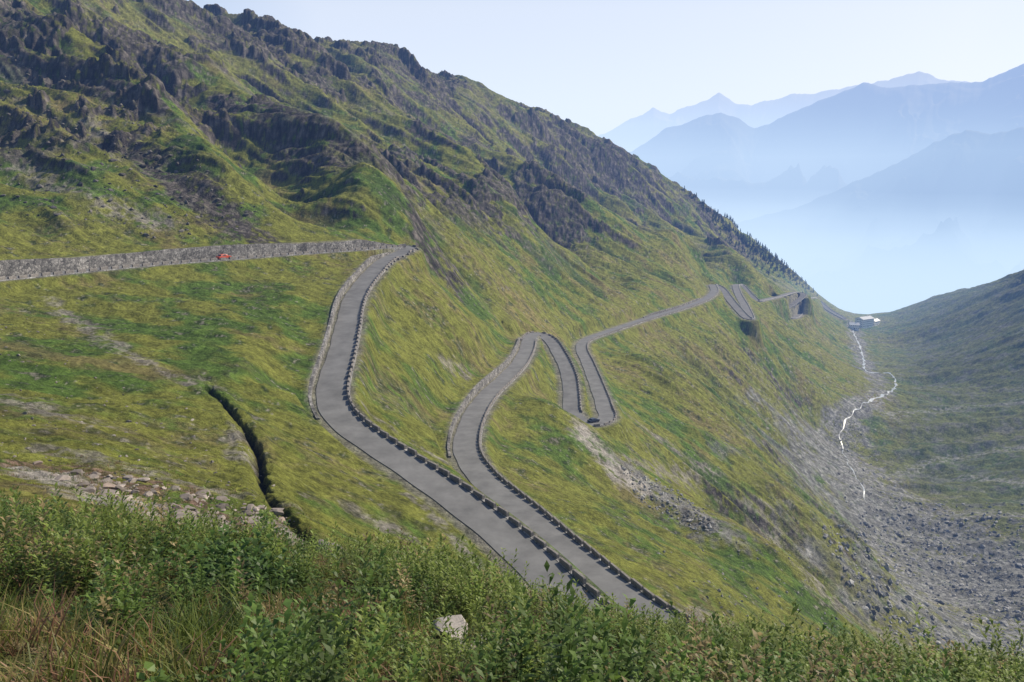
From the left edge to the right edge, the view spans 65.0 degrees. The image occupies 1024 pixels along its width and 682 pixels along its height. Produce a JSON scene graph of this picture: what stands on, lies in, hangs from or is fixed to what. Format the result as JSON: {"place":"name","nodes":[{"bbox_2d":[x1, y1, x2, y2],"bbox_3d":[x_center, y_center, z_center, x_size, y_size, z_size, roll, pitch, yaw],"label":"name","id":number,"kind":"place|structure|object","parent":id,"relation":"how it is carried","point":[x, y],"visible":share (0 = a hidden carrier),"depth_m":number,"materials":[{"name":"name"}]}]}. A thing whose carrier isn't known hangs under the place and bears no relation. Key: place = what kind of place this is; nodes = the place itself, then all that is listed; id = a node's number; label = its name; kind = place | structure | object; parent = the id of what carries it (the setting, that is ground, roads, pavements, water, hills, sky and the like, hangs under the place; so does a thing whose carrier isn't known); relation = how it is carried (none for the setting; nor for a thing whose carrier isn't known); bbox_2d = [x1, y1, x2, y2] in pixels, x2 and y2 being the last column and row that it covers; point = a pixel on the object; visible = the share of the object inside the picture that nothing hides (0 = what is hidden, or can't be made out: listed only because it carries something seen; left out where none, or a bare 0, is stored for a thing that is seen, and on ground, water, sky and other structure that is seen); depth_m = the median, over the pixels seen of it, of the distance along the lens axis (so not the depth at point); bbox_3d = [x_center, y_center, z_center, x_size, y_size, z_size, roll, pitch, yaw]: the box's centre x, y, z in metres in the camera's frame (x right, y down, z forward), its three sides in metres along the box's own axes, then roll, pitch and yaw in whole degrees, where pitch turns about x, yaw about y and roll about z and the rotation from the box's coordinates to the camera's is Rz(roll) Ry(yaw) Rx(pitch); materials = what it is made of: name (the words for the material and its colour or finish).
{"place":"outdoors","nodes":[
{"label":"outdoors","id":0,"kind":"place"},
{"bbox_2d":[6,246,845,626],"bbox_3d":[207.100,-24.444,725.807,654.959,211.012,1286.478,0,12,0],"label":"mountain road","id":1,"kind":"structure","parent":0,"point":[492,528],"depth_m":147.29,"materials":[{"name":"grey asphalt"}]},
{"bbox_2d":[0,247,402,280],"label":"roadside support wall","id":2,"kind":"structure","parent":1,"relation":"on","point":[396,248],"depth_m":227.19,"materials":[{"name":"stone"}]},
{"bbox_2d":[0,244,405,279],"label":"guard stone row","id":3,"kind":"object","parent":2,"relation":"on","point":[133,265],"visible":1,"depth_m":224.48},
{"bbox_2d":[216,254,231,258],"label":"red car","id":4,"kind":"object","parent":1,"relation":"on","point":[219,256],"visible":0.94,"depth_m":237.14,"materials":[{"name":"paint"}]},
{"bbox_2d":[386,245,416,262],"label":"hairpin support wall","id":5,"kind":"structure","parent":1,"relation":"on","point":[404,254],"depth_m":295.29,"materials":[{"name":"stone"}]},
{"bbox_2d":[386,244,418,269],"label":"stones","id":6,"kind":"object","parent":5,"relation":"on","point":[399,258],"visible":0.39,"depth_m":282.55,"materials":[{"name":"stone"}]},
{"bbox_2d":[346,262,617,616],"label":"roadside support wall","id":7,"kind":"structure","parent":1,"relation":"on","point":[557,560],"depth_m":124.37,"materials":[{"name":"stone"}]},
{"bbox_2d":[347,256,622,617],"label":"guard stone row","id":8,"kind":"object","parent":7,"relation":"on","point":[594,591],"visible":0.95,"depth_m":122.22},
{"bbox_2d":[522,332,566,355],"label":"hairpin support wall","id":9,"kind":"structure","parent":1,"relation":"on","point":[549,335],"depth_m":370.03,"materials":[{"name":"stone"}]},
{"bbox_2d":[478,338,699,624],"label":"roadside support wall","id":10,"kind":"structure","parent":1,"relation":"on","point":[581,545],"depth_m":139.76,"materials":[{"name":"stone"}]},
{"bbox_2d":[479,339,709,628],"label":"guard stone row","id":11,"kind":"object","parent":10,"relation":"on","point":[617,570],"visible":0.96,"depth_m":131.51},
{"bbox_2d":[587,417,599,422],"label":"parked car","id":12,"kind":"object","parent":1,"relation":"on","point":[592,420],"visible":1,"depth_m":275.42,"materials":[{"name":"paint"}]},
{"bbox_2d":[587,291,718,403],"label":"roadside support wall","id":13,"kind":"structure","parent":1,"relation":"on","point":[636,324],"depth_m":524.12,"materials":[{"name":"stone"}]},
{"bbox_2d":[587,290,718,404],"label":"guard stone row","id":14,"kind":"object","parent":13,"relation":"on","point":[625,327],"visible":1,"depth_m":493.35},
{"bbox_2d":[0,0,1023,681],"bbox_3d":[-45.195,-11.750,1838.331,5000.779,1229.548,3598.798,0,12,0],"label":"mountain terrain","id":15,"kind":"structure","parent":0,"point":[512,220],"depth_m":344.60,"materials":[{"name":"green plant"}]},
{"bbox_2d":[0,53,257,237],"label":"mountainside rocks","id":16,"kind":"object","parent":15,"relation":"on","point":[107,136],"visible":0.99,"depth_m":281.57,"materials":[{"name":"stone"}]},
{"bbox_2d":[0,318,274,502],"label":"meadow stones","id":17,"kind":"object","parent":15,"relation":"on","point":[145,475],"visible":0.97,"depth_m":85.25,"materials":[{"name":"grey stone"}]},
{"bbox_2d":[49,469,311,546],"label":"slope boulders","id":18,"kind":"object","parent":15,"relation":"on","point":[187,496],"visible":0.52,"depth_m":49.66,"materials":[{"name":"stone"}]},
{"bbox_2d":[0,452,367,549],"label":"rocks","id":19,"kind":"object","parent":15,"relation":"on","point":[93,483],"depth_m":53.97,"materials":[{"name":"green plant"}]},
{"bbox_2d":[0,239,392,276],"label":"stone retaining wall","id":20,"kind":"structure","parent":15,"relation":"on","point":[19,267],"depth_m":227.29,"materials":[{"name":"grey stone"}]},
{"bbox_2d":[33,460,482,659],"bbox_3d":[-13.922,5.666,38.999,12.970,18.658,65.343,-8,15,-34],"label":"foreground boulder","id":21,"kind":"object","parent":15,"relation":"on","point":[457,621],"visible":0.25,"depth_m":8.77,"materials":[{"name":"stone"}]},
{"bbox_2d":[308,252,390,419],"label":"stone retaining wall","id":22,"kind":"structure","parent":15,"relation":"on","point":[355,275],"depth_m":201.65,"materials":[{"name":"grey stone"}]},
{"bbox_2d":[0,504,903,681],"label":"meadow grass","id":23,"kind":"structure","parent":15,"relation":"on","point":[193,633],"depth_m":4.99,"materials":[{"name":"green plant"}]},
{"bbox_2d":[447,337,520,457],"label":"stone retaining wall","id":24,"kind":"structure","parent":15,"relation":"on","point":[484,381],"depth_m":244.83,"materials":[{"name":"grey stone"}]},
{"bbox_2d":[0,479,1023,681],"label":"alpine herbs","id":25,"kind":"object","parent":15,"relation":"on","point":[120,545],"visible":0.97,"depth_m":7.58,"materials":[{"name":"green plant"}]},
{"bbox_2d":[520,331,554,340],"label":"guard stone row","id":26,"kind":"object","parent":15,"relation":"on","point":[532,332],"visible":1,"depth_m":374.09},
{"bbox_2d":[567,356,582,411],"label":"roadside support wall","id":27,"kind":"structure","parent":15,"relation":"on","point":[578,390],"depth_m":304.27,"materials":[{"name":"stone"}]},
{"bbox_2d":[555,337,581,412],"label":"guard stone row","id":28,"kind":"object","parent":27,"relation":"on","point":[575,372],"visible":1,"depth_m":326.54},
{"bbox_2d":[591,405,616,426],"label":"hairpin support wall","id":29,"kind":"structure","parent":15,"relation":"on","point":[606,424],"depth_m":274.41,"materials":[{"name":"stone"}]},
{"bbox_2d":[594,404,616,425],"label":"guard stone row","id":30,"kind":"object","parent":29,"relation":"on","point":[610,421],"visible":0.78,"depth_m":276.74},
{"bbox_2d":[621,465,722,532],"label":"scree rocks","id":31,"kind":"object","parent":15,"relation":"on","point":[668,502],"visible":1,"depth_m":222.79,"materials":[{"name":"stone"}]},
{"bbox_2d":[643,298,701,317],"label":"stone retaining wall","id":32,"kind":"structure","parent":15,"relation":"on","point":[665,310],"depth_m":625.17,"materials":[{"name":"grey stone"}]},
{"bbox_2d":[608,490,850,639],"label":"meadow stones","id":33,"kind":"object","parent":15,"relation":"on","point":[719,590],"visible":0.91,"depth_m":196.51,"materials":[{"name":"grey stone"}]},
{"bbox_2d":[684,185,817,295],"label":"conifer forest","id":34,"kind":"object","parent":15,"relation":"on","point":[744,237],"visible":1,"depth_m":1395.55,"materials":[{"name":"green plant"}]},
{"bbox_2d":[715,284,845,319],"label":"guard stone row","id":35,"kind":"object","parent":15,"relation":"on","point":[764,300],"visible":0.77,"depth_m":944.83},
{"bbox_2d":[848,325,859,330],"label":"walls","id":36,"kind":"structure","parent":15,"relation":"on","point":[854,326],"depth_m":1243.82,"materials":[{"name":"white paint"}]},
{"bbox_2d":[848,322,859,324],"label":"roof","id":37,"kind":"structure","parent":36,"relation":"on","point":[852,323],"depth_m":1245.12,"materials":[{"name":"metal"}]},
{"bbox_2d":[855,315,873,328],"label":"mountain hotel","id":38,"kind":"structure","parent":15,"relation":"on","point":[867,321],"depth_m":1284.95,"materials":[{"name":"white paint"}]},
{"bbox_2d":[822,502,1023,655],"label":"valley boulders","id":39,"kind":"object","parent":15,"relation":"on","point":[882,593],"visible":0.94,"depth_m":397.33,"materials":[{"name":"stone"}]},
{"bbox_2d":[824,422,1023,626],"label":"stream bed rocks","id":40,"kind":"object","parent":15,"relation":"on","point":[994,571],"visible":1,"depth_m":474.41,"materials":[{"name":"stone"}]},
{"bbox_2d":[187,0,1023,135],"label":"sky","id":41,"kind":"structure","parent":0,"point":[597,65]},
{"bbox_2d":[598,71,966,151],"bbox_3d":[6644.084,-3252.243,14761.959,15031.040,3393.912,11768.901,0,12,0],"label":"distant mountains","id":42,"kind":"structure","parent":0,"point":[631,135],"depth_m":16098.07,"materials":[{"name":"blue stone"}]},
{"bbox_2d":[629,64,1023,223],"bbox_3d":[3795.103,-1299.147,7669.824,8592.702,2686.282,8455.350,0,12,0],"label":"distant mountains","id":43,"kind":"structure","parent":0,"point":[736,170],"depth_m":7537.78,"materials":[{"name":"blue stone"}]},
{"bbox_2d":[839,329,897,496],"bbox_3d":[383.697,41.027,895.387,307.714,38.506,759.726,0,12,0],"label":"stream","id":44,"kind":"structure","parent":0,"point":[872,399],"depth_m":793.00,"materials":[{"name":"liquid"}]},
{"bbox_2d":[735,127,1023,313],"bbox_3d":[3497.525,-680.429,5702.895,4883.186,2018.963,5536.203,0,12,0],"label":"distant mountains","id":45,"kind":"structure","parent":0,"point":[943,216],"depth_m":5327.15,"materials":[{"name":"blue stone"}]}
]}

